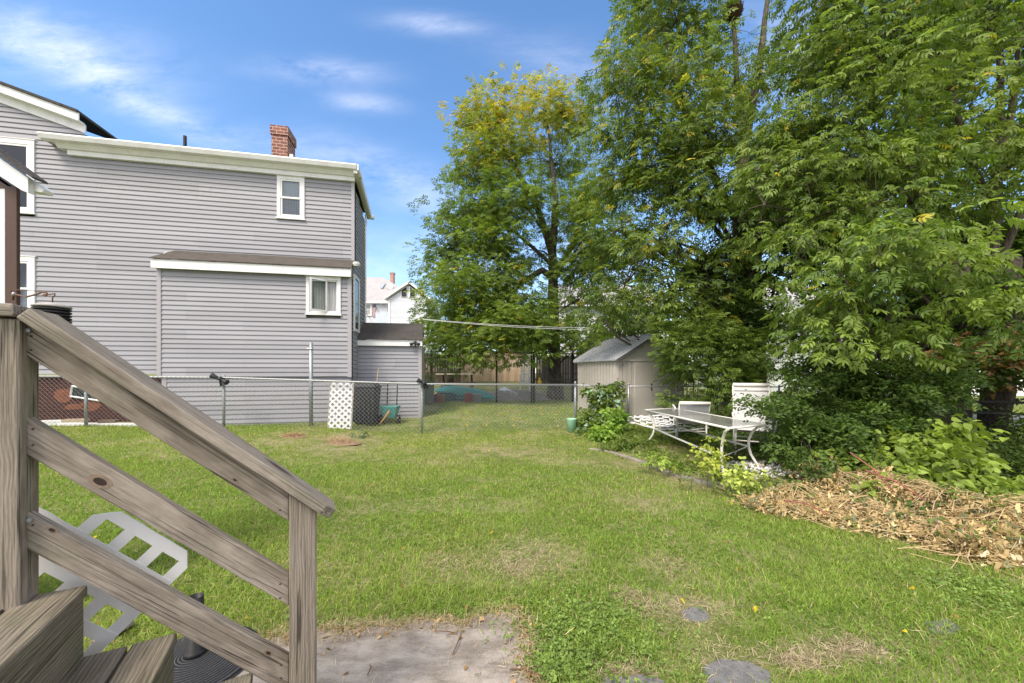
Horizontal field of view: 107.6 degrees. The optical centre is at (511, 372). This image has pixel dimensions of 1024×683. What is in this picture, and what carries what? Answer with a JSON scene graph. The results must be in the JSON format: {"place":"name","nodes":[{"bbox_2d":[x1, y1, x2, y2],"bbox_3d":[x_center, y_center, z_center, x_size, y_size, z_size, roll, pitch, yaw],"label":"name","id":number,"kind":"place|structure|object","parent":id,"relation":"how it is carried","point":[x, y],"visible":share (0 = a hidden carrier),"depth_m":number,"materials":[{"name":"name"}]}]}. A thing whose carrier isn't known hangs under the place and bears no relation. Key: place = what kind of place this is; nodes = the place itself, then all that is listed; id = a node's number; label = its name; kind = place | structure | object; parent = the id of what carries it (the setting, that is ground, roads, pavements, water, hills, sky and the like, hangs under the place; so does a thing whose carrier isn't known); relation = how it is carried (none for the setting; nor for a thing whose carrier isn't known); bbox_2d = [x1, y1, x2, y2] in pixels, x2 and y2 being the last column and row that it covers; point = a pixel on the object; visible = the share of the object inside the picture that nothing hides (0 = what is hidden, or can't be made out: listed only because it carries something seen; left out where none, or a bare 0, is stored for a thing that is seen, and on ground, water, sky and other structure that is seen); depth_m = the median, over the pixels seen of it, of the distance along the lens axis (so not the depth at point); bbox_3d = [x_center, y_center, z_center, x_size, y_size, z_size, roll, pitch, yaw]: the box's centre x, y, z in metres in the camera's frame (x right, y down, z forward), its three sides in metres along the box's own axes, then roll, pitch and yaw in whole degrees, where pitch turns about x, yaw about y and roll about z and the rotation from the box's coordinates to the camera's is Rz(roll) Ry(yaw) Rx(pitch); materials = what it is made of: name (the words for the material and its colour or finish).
{"place":"outdoors","nodes":[
{"label":"outdoors","id":0,"kind":"place"},
{"bbox_2d":[235,608,532,682],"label":"patio","id":1,"kind":"structure","parent":0,"point":[416,664],"depth_m":1.97,"materials":[{"name":"concrete"}]},
{"bbox_2d":[0,303,335,682],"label":"wooden stairs","id":2,"kind":"structure","parent":1,"relation":"on","point":[41,638],"depth_m":1.16,"materials":[{"name":"brown wood"}]},
{"bbox_2d":[39,507,187,656],"bbox_3d":[-1.481,0.729,1.161,0.737,0.670,0.006,0,0,-29],"label":"lattice panel","id":3,"kind":"object","parent":2,"relation":"attached to","point":[102,637],"visible":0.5,"depth_m":1.24,"materials":[{"name":"white plastic"}]},
{"bbox_2d":[174,592,259,682],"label":"umbrella base","id":4,"kind":"object","parent":1,"relation":"on","point":[194,662],"visible":0.38,"depth_m":1.85,"materials":[{"name":"black plastic"}]},
{"bbox_2d":[129,597,550,682],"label":"straw","id":5,"kind":"object","parent":1,"relation":"on","point":[402,625],"visible":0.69,"depth_m":2.15,"materials":[{"name":"beige plant"}]},
{"bbox_2d":[268,602,536,682],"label":"fallen leaves","id":6,"kind":"object","parent":1,"relation":"on","point":[465,666],"visible":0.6,"depth_m":2.13,"materials":[{"name":"brown plant"}]},
{"bbox_2d":[0,0,1023,372],"label":"sky","id":7,"kind":"structure","parent":0,"point":[361,82],"materials":[{"name":"blue"}]},
{"bbox_2d":[39,373,1023,682],"bbox_3d":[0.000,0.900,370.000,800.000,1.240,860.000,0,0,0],"label":"ground","id":8,"kind":"structure","parent":0,"point":[321,447],"depth_m":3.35,"materials":[{"name":"green plant"}]},
{"bbox_2d":[0,148,53,304],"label":"porch corner","id":9,"kind":"object","parent":8,"relation":"on","point":[18,179],"visible":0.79,"depth_m":2.20,"materials":[{"name":"brown paint"}]},
{"bbox_2d":[11,289,47,299],"bbox_3d":[-2.713,-0.446,2.105,0.462,0.075,0.025,0,0,22],"label":"plant hook","id":10,"kind":"object","parent":9,"relation":"attached to","point":[13,294],"visible":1,"depth_m":2.10,"materials":[{"name":"metal"}]},
{"bbox_2d":[30,293,72,323],"bbox_3d":[-2.478,-0.309,2.020,0.146,0.236,0.145,0,0,0],"label":"hanging lantern","id":11,"kind":"object","parent":10,"relation":"hanging from","point":[62,311],"visible":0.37,"depth_m":1.99,"materials":[{"name":"metal"}]},
{"bbox_2d":[41,418,136,425],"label":"scrap planks","id":12,"kind":"object","parent":8,"relation":"on","point":[68,422],"visible":0.59,"depth_m":8.54,"materials":[{"name":"beige wood"}]},
{"bbox_2d":[0,81,373,424],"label":"grey house","id":13,"kind":"structure","parent":8,"relation":"on","point":[161,259],"depth_m":9.17,"materials":[{"name":"plastic"}]},
{"bbox_2d":[0,136,36,214],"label":"window","id":14,"kind":"structure","parent":13,"relation":"in","point":[22,149],"depth_m":8.67,"materials":[{"name":"white glass"}]},
{"bbox_2d":[20,255,36,307],"bbox_3d":[-11.667,-1.947,8.584,1.277,1.500,0.075,0,0,-11],"label":"window","id":15,"kind":"structure","parent":13,"relation":"in","point":[27,263],"depth_m":8.68,"materials":[{"name":"white glass"}]},
{"bbox_2d":[70,385,99,401],"bbox_3d":[-10.157,0.500,8.962,0.695,0.405,0.044,0,0,-11],"label":"basement window","id":16,"kind":"structure","parent":13,"relation":"in","point":[75,389],"depth_m":8.93,"materials":[{"name":"white glass"}]},
{"bbox_2d":[275,175,305,220],"bbox_3d":[-5.755,-4.546,9.775,0.705,1.134,0.115,0,0,-11],"label":"window","id":17,"kind":"structure","parent":13,"relation":"in","point":[290,189],"depth_m":9.79,"materials":[{"name":"white glass"}]},
{"bbox_2d":[305,275,341,315],"bbox_3d":[-4.844,-1.961,9.627,0.838,0.998,0.478,0,0,-32],"label":"window","id":18,"kind":"structure","parent":13,"relation":"in","point":[323,293],"depth_m":9.63,"materials":[{"name":"plastic"}]},
{"bbox_2d":[353,274,359,332],"bbox_3d":[-4.242,-1.850,10.230,0.050,1.500,0.670,0,0,-11],"label":"side window","id":19,"kind":"structure","parent":13,"relation":"in","point":[356,287],"depth_m":10.20,"materials":[{"name":"white glass"}]},
{"bbox_2d":[278,431,309,437],"bbox_3d":[-4.504,1.280,7.710,0.774,0.186,0.616,0,0,0],"label":"straw","id":20,"kind":"object","parent":8,"relation":"on","point":[290,434],"visible":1,"depth_m":7.67,"materials":[{"name":"beige plant"}]},
{"bbox_2d":[39,375,576,432],"bbox_3d":[-6.796,0.776,8.621,16.950,1.558,0.256,0,0,-5],"label":"chain link fence","id":21,"kind":"object","parent":8,"relation":"on","point":[86,408],"visible":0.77,"depth_m":8.75,"materials":[{"name":"metal"}]},
{"bbox_2d":[209,373,229,385],"bbox_3d":[-6.657,0.159,8.530,0.401,0.300,0.157,0,0,0],"label":"security light","id":22,"kind":"object","parent":21,"relation":"attached to","point":[221,379],"visible":1,"depth_m":8.51,"materials":[{"name":"black plastic"}]},
{"bbox_2d":[307,342,312,425],"bbox_3d":[-4.866,0.388,9.049,0.130,2.224,0.102,0,0,0],"label":"steel pole","id":23,"kind":"object","parent":8,"relation":"on","point":[310,348],"visible":0.84,"depth_m":9.01,"materials":[{"name":"metal"}]},
{"bbox_2d":[317,436,361,444],"bbox_3d":[-3.429,1.363,7.508,1.196,0.272,0.635,0,0,0],"label":"straw","id":24,"kind":"object","parent":8,"relation":"on","point":[339,438],"visible":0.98,"depth_m":7.48,"materials":[{"name":"beige plant"}]},
{"bbox_2d":[327,383,354,428],"bbox_3d":[-4.049,0.788,8.869,0.602,1.096,0.094,0,0,-4],"label":"lattice panel","id":25,"kind":"object","parent":8,"relation":"on","point":[350,411],"visible":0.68,"depth_m":8.86,"materials":[{"name":"white plastic"}]},
{"bbox_2d":[327,439,360,445],"bbox_3d":[-3.410,1.382,7.500,0.760,0.087,0.456,0,0,0],"label":"dirt mound","id":26,"kind":"object","parent":8,"relation":"on","point":[342,443],"visible":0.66,"depth_m":7.38,"materials":[{"name":"soil"}]},
{"bbox_2d":[351,383,381,423],"bbox_3d":[-3.774,0.809,9.751,0.658,1.058,0.660,0,0,-6],"label":"trash bin","id":27,"kind":"object","parent":8,"relation":"on","point":[361,403],"visible":0.84,"depth_m":9.48,"materials":[{"name":"black plastic"}]},
{"bbox_2d":[366,272,398,322],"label":"pale house","id":28,"kind":"structure","parent":8,"relation":"on","point":[378,289],"depth_m":38.51,"materials":[{"name":"white wood"}]},
{"bbox_2d":[366,304,371,315],"bbox_3d":[-14.617,-6.333,37.965,0.861,1.216,0.090,0,0,0],"label":"window","id":29,"kind":"structure","parent":28,"relation":"in","point":[368,306],"depth_m":37.92,"materials":[{"name":"fabric"}]},
{"bbox_2d":[379,384,400,423],"bbox_3d":[-3.221,0.801,9.935,0.500,1.114,0.419,0,0,0],"label":"lawn spreader","id":30,"kind":"object","parent":8,"relation":"on","point":[394,410],"visible":0.73,"depth_m":9.80,"materials":[{"name":"teal plastic"}]},
{"bbox_2d":[357,323,424,417],"bbox_3d":[-3.591,-0.044,11.173,1.938,2.889,1.430,0,0,-9],"label":"lean to","id":31,"kind":"object","parent":8,"relation":"on","point":[389,352],"visible":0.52,"depth_m":10.63,"materials":[{"name":"grey plastic"}]},
{"bbox_2d":[384,281,438,356],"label":"gabled house","id":32,"kind":"structure","parent":8,"relation":"on","point":[400,303],"depth_m":36.00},
{"bbox_2d":[425,381,434,404],"bbox_3d":[-2.939,0.710,13.200,0.440,0.820,0.440,0,0,0],"label":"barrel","id":33,"kind":"object","parent":8,"relation":"on","point":[430,390],"visible":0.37,"depth_m":13.04,"materials":[{"name":"grey plastic"}]},
{"bbox_2d":[425,354,460,381],"bbox_3d":[-4.184,-0.237,21.806,2.374,1.709,0.117,0,0,-13],"label":"picket fence","id":34,"kind":"object","parent":8,"relation":"on","point":[434,369],"visible":0.15,"depth_m":21.75,"materials":[{"name":"brown wood"}]},
{"bbox_2d":[437,392,464,400],"bbox_3d":[-2.331,0.923,14.400,1.000,0.340,0.500,0,0,0],"label":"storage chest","id":35,"kind":"object","parent":8,"relation":"on","point":[450,396],"visible":0.43,"depth_m":14.15,"materials":[{"name":"plastic"}]},
{"bbox_2d":[411,298,491,385],"bbox_3d":[-3.265,-1.607,19.818,4.732,4.822,4.653,0,0,0],"label":"broadleaf tree","id":36,"kind":"object","parent":8,"relation":"on","point":[425,344],"visible":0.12,"depth_m":19.31,"materials":[{"name":"green plant"}]},
{"bbox_2d":[435,373,477,387],"bbox_3d":[-2.689,0.474,18.440,2.000,0.849,1.380,0,0,0],"label":"picnic table","id":37,"kind":"object","parent":8,"relation":"on","point":[443,379],"visible":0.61,"depth_m":18.10,"materials":[{"name":"grey wood"}]},
{"bbox_2d":[434,386,495,401],"bbox_3d":[-1.829,0.797,14.400,2.625,0.567,0.744,0,0,18],"label":"kayak","id":38,"kind":"object","parent":8,"relation":"on","point":[463,391],"visible":0.55,"depth_m":14.11,"materials":[{"name":"teal plastic"}]},
{"bbox_2d":[430,350,531,403],"bbox_3d":[-1.125,0.196,13.472,3.715,2.061,0.111,0,0,5],"label":"black chain link fence","id":39,"kind":"object","parent":8,"relation":"on","point":[431,351],"visible":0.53,"depth_m":13.39,"materials":[{"name":"metal"}]},
{"bbox_2d":[459,352,520,381],"bbox_3d":[-1.293,-0.363,22.547,3.774,1.817,0.116,0,0,0],"label":"picket fence","id":40,"kind":"object","parent":8,"relation":"on","point":[504,376],"visible":0.36,"depth_m":22.49,"materials":[{"name":"beige wood"}]},
{"bbox_2d":[445,405,564,426],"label":"fallen leaves","id":41,"kind":"object","parent":8,"relation":"on","point":[502,416],"visible":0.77,"depth_m":11.06,"materials":[{"name":"brown plant"}]},
{"bbox_2d":[61,425,958,631],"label":"fallen leaves","id":42,"kind":"object","parent":8,"relation":"on","point":[904,630],"visible":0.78,"depth_m":2.67,"materials":[{"name":"brown plant"}]},
{"bbox_2d":[472,390,550,400],"bbox_3d":[0.100,0.924,15.600,3.800,0.372,2.800,0,0,0],"label":"gravel mound","id":43,"kind":"object","parent":8,"relation":"on","point":[516,397],"visible":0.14,"depth_m":14.72,"materials":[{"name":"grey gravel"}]},
{"bbox_2d":[401,61,646,399],"bbox_3d":[0.549,-5.364,14.425,9.789,13.342,6.775,0,0,0],"label":"ash tree","id":44,"kind":"object","parent":8,"relation":"on","point":[489,216],"visible":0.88,"depth_m":13.97,"materials":[{"name":"green plant"}]},
{"bbox_2d":[519,372,530,390],"bbox_3d":[0.607,0.466,17.542,0.540,0.958,0.603,0,0,0],"label":"plastic chair","id":45,"kind":"object","parent":8,"relation":"on","point":[525,380],"visible":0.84,"depth_m":17.71,"materials":[{"name":"white plastic"}]},
{"bbox_2d":[521,354,532,381],"bbox_3d":[0.960,-0.313,22.493,0.834,1.731,0.116,0,0,7],"label":"picket fence","id":46,"kind":"object","parent":8,"relation":"on","point":[527,369],"visible":0.35,"depth_m":22.45,"materials":[{"name":"grey wood"}]},
{"bbox_2d":[39,437,1023,669],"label":"lawn weeds","id":47,"kind":"object","parent":8,"relation":"on","point":[856,632],"visible":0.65,"depth_m":2.67,"materials":[{"name":"green plant"}]},
{"bbox_2d":[42,438,1023,666],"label":"straw","id":48,"kind":"object","parent":8,"relation":"on","point":[592,578],"visible":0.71,"depth_m":2.60,"materials":[{"name":"plant"}]},
{"bbox_2d":[532,352,579,403],"bbox_3d":[2.717,0.273,13.976,4.102,2.058,0.291,0,0,-17],"label":"black chain link fence","id":49,"kind":"object","parent":8,"relation":"on","point":[572,379],"visible":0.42,"depth_m":13.58,"materials":[{"name":"metal"}]},
{"bbox_2d":[536,356,578,383],"bbox_3d":[4.284,0.276,20.040,6.014,2.367,0.117,0,0,10],"label":"picket fence","id":50,"kind":"object","parent":8,"relation":"on","point":[544,370],"visible":0.04,"depth_m":20.25,"materials":[{"name":"brown wood"}]},
{"bbox_2d":[514,628,603,682],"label":"weeds","id":51,"kind":"object","parent":8,"relation":"on","point":[552,661],"visible":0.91,"depth_m":1.90,"materials":[{"name":"green plant"}]},
{"bbox_2d":[566,418,576,432],"bbox_3d":[1.444,1.280,9.100,0.250,0.330,0.246,0,0,0],"label":"plastic tub","id":52,"kind":"object","parent":8,"relation":"on","point":[571,424],"visible":0.97,"depth_m":9.01,"materials":[{"name":"green plastic"}]},
{"bbox_2d":[447,571,709,682],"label":"weeds","id":53,"kind":"object","parent":8,"relation":"on","point":[595,643],"visible":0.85,"depth_m":2.14,"materials":[{"name":"green plant"}]},
{"bbox_2d":[256,430,929,682],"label":"straw","id":54,"kind":"object","parent":8,"relation":"on","point":[802,658],"visible":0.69,"depth_m":2.06,"materials":[{"name":"beige plant"}]},
{"bbox_2d":[567,378,629,434],"bbox_3d":[2.123,1.058,9.242,1.740,1.848,1.522,0,0,0],"label":"ivy","id":55,"kind":"object","parent":8,"relation":"on","point":[586,421],"visible":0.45,"depth_m":9.30,"materials":[{"name":"green plant"}]},
{"bbox_2d":[576,384,622,421],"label":"chain link gate","id":56,"kind":"structure","parent":8,"relation":"on","point":[585,396],"depth_m":9.59,"materials":[{"name":"metal"}]},
{"bbox_2d":[586,406,634,443],"bbox_3d":[2.124,1.208,8.169,1.236,0.925,0.888,0,0,-33],"label":"plant","id":57,"kind":"object","parent":8,"relation":"on","point":[614,425],"visible":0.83,"depth_m":8.05,"materials":[{"name":"green plant"}]},
{"bbox_2d":[558,285,664,382],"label":"white house","id":58,"kind":"structure","parent":8,"relation":"on","point":[566,302],"depth_m":24.00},
{"bbox_2d":[597,435,655,451],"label":"plant","id":59,"kind":"object","parent":8,"relation":"on","point":[618,445],"visible":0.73,"depth_m":7.07,"materials":[{"name":"green plant"}]},
{"bbox_2d":[573,333,688,419],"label":"garden shed","id":60,"kind":"structure","parent":8,"relation":"on","point":[607,361],"depth_m":10.54,"materials":[{"name":"beige plastic"}]},
{"bbox_2d":[634,362,651,416],"bbox_3d":[3.667,0.490,10.442,0.590,1.541,0.060,0,0,-20],"label":"door","id":61,"kind":"structure","parent":60,"relation":"in","point":[642,370],"depth_m":10.43,"materials":[{"name":"beige plastic"}]},
{"bbox_2d":[652,363,668,416],"bbox_3d":[4.235,0.490,10.665,0.590,1.541,0.030,0,0,-20],"label":"door","id":62,"kind":"structure","parent":60,"relation":"in","point":[654,373],"depth_m":10.60,"materials":[{"name":"beige plastic"}]},
{"bbox_2d":[602,674,664,682],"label":"stepping stone","id":63,"kind":"object","parent":8,"relation":"on","point":[650,680],"visible":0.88,"depth_m":1.82,"materials":[{"name":"stone"}]},
{"bbox_2d":[583,299,687,351],"bbox_3d":[6.405,-1.233,19.094,4.603,5.393,5.356,0,0,43],"label":"broadleaf tree","id":64,"kind":"object","parent":8,"relation":"on","point":[632,326],"visible":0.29,"depth_m":18.16,"materials":[{"name":"green plant"}]},
{"bbox_2d":[636,449,691,474],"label":"plant","id":65,"kind":"object","parent":8,"relation":"on","point":[664,462],"visible":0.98,"depth_m":5.48,"materials":[{"name":"green plant"}]},
{"bbox_2d":[627,415,708,432],"bbox_3d":[3.190,1.066,7.954,1.612,0.319,0.846,0,0,11],"label":"scrollwork panel","id":66,"kind":"object","parent":8,"relation":"on","point":[649,418],"visible":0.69,"depth_m":7.98,"materials":[{"name":"white metal"}]},
{"bbox_2d":[590,448,748,495],"bbox_3d":[2.232,1.508,5.968,0.270,0.084,3.073,0,0,-25],"label":"garden edging","id":67,"kind":"object","parent":8,"relation":"on","point":[695,480],"visible":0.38,"depth_m":5.47,"materials":[{"name":"concrete"}]},
{"bbox_2d":[606,436,759,502],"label":"mulch","id":68,"kind":"object","parent":8,"relation":"on","point":[685,452],"visible":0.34,"depth_m":6.46,"materials":[{"name":"brown plant"}]},
{"bbox_2d":[558,0,813,389],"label":"ash tree","id":69,"kind":"object","parent":8,"relation":"on","point":[690,133],"visible":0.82,"depth_m":9.93,"materials":[{"name":"green plant"}]},
{"bbox_2d":[721,0,743,23],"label":"bird nest","id":70,"kind":"object","parent":69,"relation":"on","point":[737,13],"visible":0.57,"depth_m":11.11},
{"bbox_2d":[672,401,710,437],"bbox_3d":[3.593,0.982,7.545,0.624,0.853,0.872,0,0,15],"label":"sling chair","id":71,"kind":"object","parent":8,"relation":"on","point":[702,407],"visible":0.42,"depth_m":7.20,"materials":[{"name":"white fabric"}]},
{"bbox_2d":[681,607,709,622],"bbox_3d":[1.133,1.518,2.322,0.157,0.050,0.157,0,0,18],"label":"stepping stone","id":72,"kind":"object","parent":8,"relation":"on","point":[694,615],"visible":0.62,"depth_m":2.31,"materials":[{"name":"stone"}]},
{"bbox_2d":[627,383,780,421],"bbox_3d":[5.912,0.942,11.156,6.084,1.333,0.166,0,0,-21],"label":"chain link fence","id":73,"kind":"object","parent":8,"relation":"on","point":[628,397],"visible":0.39,"depth_m":10.20,"materials":[{"name":"metal"}]},
{"bbox_2d":[644,408,766,484],"bbox_3d":[3.074,1.122,6.282,0.779,0.809,2.665,0,0,-6],"label":"patio table","id":74,"kind":"object","parent":8,"relation":"on","point":[727,424],"visible":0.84,"depth_m":5.82,"materials":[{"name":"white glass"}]},
{"bbox_2d":[684,436,731,490],"bbox_3d":[2.576,1.181,4.885,0.559,0.716,0.556,0,0,0],"label":"plant","id":75,"kind":"object","parent":8,"relation":"on","point":[715,463],"visible":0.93,"depth_m":4.85,"materials":[{"name":"green plant"}]},
{"bbox_2d":[668,468,758,497],"bbox_3d":[2.492,1.376,4.698,1.005,0.322,0.462,0,0,23],"label":"plant","id":76,"kind":"object","parent":8,"relation":"on","point":[702,475],"visible":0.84,"depth_m":4.66,"materials":[{"name":"green plant"}]},
{"bbox_2d":[642,292,793,433],"bbox_3d":[4.723,-0.193,8.737,3.216,3.488,2.570,0,0,12],"label":"shrub","id":77,"kind":"object","parent":8,"relation":"on","point":[725,366],"visible":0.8,"depth_m":8.57,"materials":[{"name":"green plant"}]},
{"bbox_2d":[661,290,781,397],"bbox_3d":[11.883,-1.675,21.076,6.892,6.353,6.262,0,0,0],"label":"broadleaf tree","id":78,"kind":"object","parent":8,"relation":"on","point":[673,320],"visible":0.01,"depth_m":20.86,"materials":[{"name":"green plant"}]},
{"bbox_2d":[703,658,770,682],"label":"stepping stone","id":79,"kind":"object","parent":8,"relation":"on","point":[724,672],"visible":0.87,"depth_m":1.87,"materials":[{"name":"stone"}]},
{"bbox_2d":[718,456,771,495],"bbox_3d":[2.829,1.289,4.587,0.537,0.500,0.509,0,0,-20],"label":"plant","id":80,"kind":"object","parent":8,"relation":"on","point":[727,474],"visible":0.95,"depth_m":4.50,"materials":[{"name":"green plant"}]},
{"bbox_2d":[732,383,778,454],"bbox_3d":[4.007,0.760,6.240,0.624,1.150,0.836,0,0,28],"label":"sling chair","id":81,"kind":"object","parent":8,"relation":"on","point":[759,389],"visible":0.53,"depth_m":6.48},
{"bbox_2d":[566,434,952,555],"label":"fallen leaves","id":82,"kind":"object","parent":8,"relation":"on","point":[768,513],"visible":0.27,"depth_m":3.82,"materials":[{"name":"plant"}]},
{"bbox_2d":[726,460,801,478],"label":"white stones","id":83,"kind":"object","parent":8,"relation":"on","point":[751,464],"visible":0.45,"depth_m":5.22,"materials":[{"name":"white stone"}]},
{"bbox_2d":[665,147,868,387],"bbox_3d":[6.869,-2.185,10.053,5.273,7.793,3.220,0,0,0],"label":"maple tree","id":84,"kind":"object","parent":8,"relation":"on","point":[735,311],"visible":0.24,"depth_m":9.78,"materials":[{"name":"green plant"}]},
{"bbox_2d":[693,166,755,388],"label":"hanging vines","id":85,"kind":"object","parent":84,"relation":"hanging from","point":[737,230],"visible":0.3,"depth_m":9.84,"materials":[{"name":"green plant"}]},
{"bbox_2d":[574,424,1021,492],"bbox_3d":[4.039,1.387,6.635,3.688,0.381,6.155,0,0,-19],"label":"ground cover","id":86,"kind":"object","parent":8,"relation":"on","point":[648,431],"visible":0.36,"depth_m":6.88,"materials":[{"name":"green plant"}]},
{"bbox_2d":[663,424,1023,517],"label":"ivy ground cover","id":87,"kind":"object","parent":8,"relation":"on","point":[758,452],"visible":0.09,"depth_m":6.12,"materials":[{"name":"green plant"}]},
{"bbox_2d":[681,0,1023,442],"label":"ash tree","id":88,"kind":"object","parent":8,"relation":"on","point":[839,54],"visible":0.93,"depth_m":6.80,"materials":[{"name":"green plant"}]},
{"bbox_2d":[727,346,996,485],"bbox_3d":[4.944,0.566,5.576,3.922,1.996,2.349,0,0,0],"label":"shrub","id":89,"kind":"object","parent":8,"relation":"on","point":[868,401],"visible":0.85,"depth_m":5.20,"materials":[{"name":"green plant"}]},
{"bbox_2d":[709,429,1023,578],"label":"brush pile","id":90,"kind":"object","parent":8,"relation":"on","point":[989,528],"visible":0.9,"depth_m":3.63,"materials":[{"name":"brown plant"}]},
{"bbox_2d":[715,392,1023,456],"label":"black chain link fence","id":91,"kind":"object","parent":8,"relation":"on","point":[967,412],"visible":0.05,"depth_m":6.28,"materials":[{"name":"metal"}]},
{"bbox_2d":[743,197,1023,418],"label":"ash sapling","id":92,"kind":"object","parent":8,"relation":"on","point":[896,276],"visible":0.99,"depth_m":4.89,"materials":[{"name":"green plant"}]},
{"bbox_2d":[743,1,1023,423],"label":"maple tree","id":93,"kind":"object","parent":8,"relation":"on","point":[1018,243],"visible":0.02,"depth_m":9.09,"materials":[{"name":"green plant"}]},
{"bbox_2d":[788,414,1023,506],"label":"shrub","id":94,"kind":"object","parent":8,"relation":"on","point":[914,457],"visible":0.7,"depth_m":4.44,"materials":[{"name":"green plant"}]},
{"bbox_2d":[926,619,961,635],"bbox_3d":[2.524,1.518,2.198,0.250,0.050,0.115,0,0,-13],"label":"stepping stone","id":95,"kind":"object","parent":8,"relation":"on","point":[937,625],"visible":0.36,"depth_m":2.20,"materials":[{"name":"stone"}]},
{"bbox_2d":[872,560,1023,626],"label":"weeds","id":96,"kind":"object","parent":8,"relation":"on","point":[1019,598],"visible":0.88,"depth_m":2.55,"materials":[{"name":"green plant"}]},
{"bbox_2d":[892,260,1021,431],"bbox_3d":[8.965,-0.351,7.626,2.142,3.975,1.935,0,0,18],"label":"maple tree","id":97,"kind":"object","parent":8,"relation":"on","point":[914,306],"visible":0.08,"depth_m":7.68,"materials":[{"name":"green plant"}]},
{"bbox_2d":[897,259,1022,438],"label":"maple tree","id":98,"kind":"object","parent":8,"relation":"on","point":[960,326],"visible":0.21,"depth_m":7.08,"materials":[{"name":"green plant"}]},
{"bbox_2d":[906,320,1023,400],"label":"maple tree","id":99,"kind":"object","parent":8,"relation":"on","point":[1005,363],"visible":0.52,"depth_m":5.69,"materials":[{"name":"green plant"}]},
{"bbox_2d":[908,256,1023,454],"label":"maple tree","id":100,"kind":"object","parent":8,"relation":"on","point":[1005,395],"visible":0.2,"depth_m":6.41,"materials":[{"name":"green plant"}]},
{"bbox_2d":[908,409,1023,490],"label":"shrub","id":101,"kind":"object","parent":8,"relation":"on","point":[1016,464],"visible":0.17,"depth_m":5.14,"materials":[{"name":"green plant"}]},
{"bbox_2d":[697,282,824,392],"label":"white house","id":102,"kind":"structure","parent":0,"point":[776,383],"depth_m":28.00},
{"bbox_2d":[831,336,1023,395],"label":"white house","id":103,"kind":"structure","parent":0,"point":[1019,393],"depth_m":24.00,"materials":[{"name":"white"}]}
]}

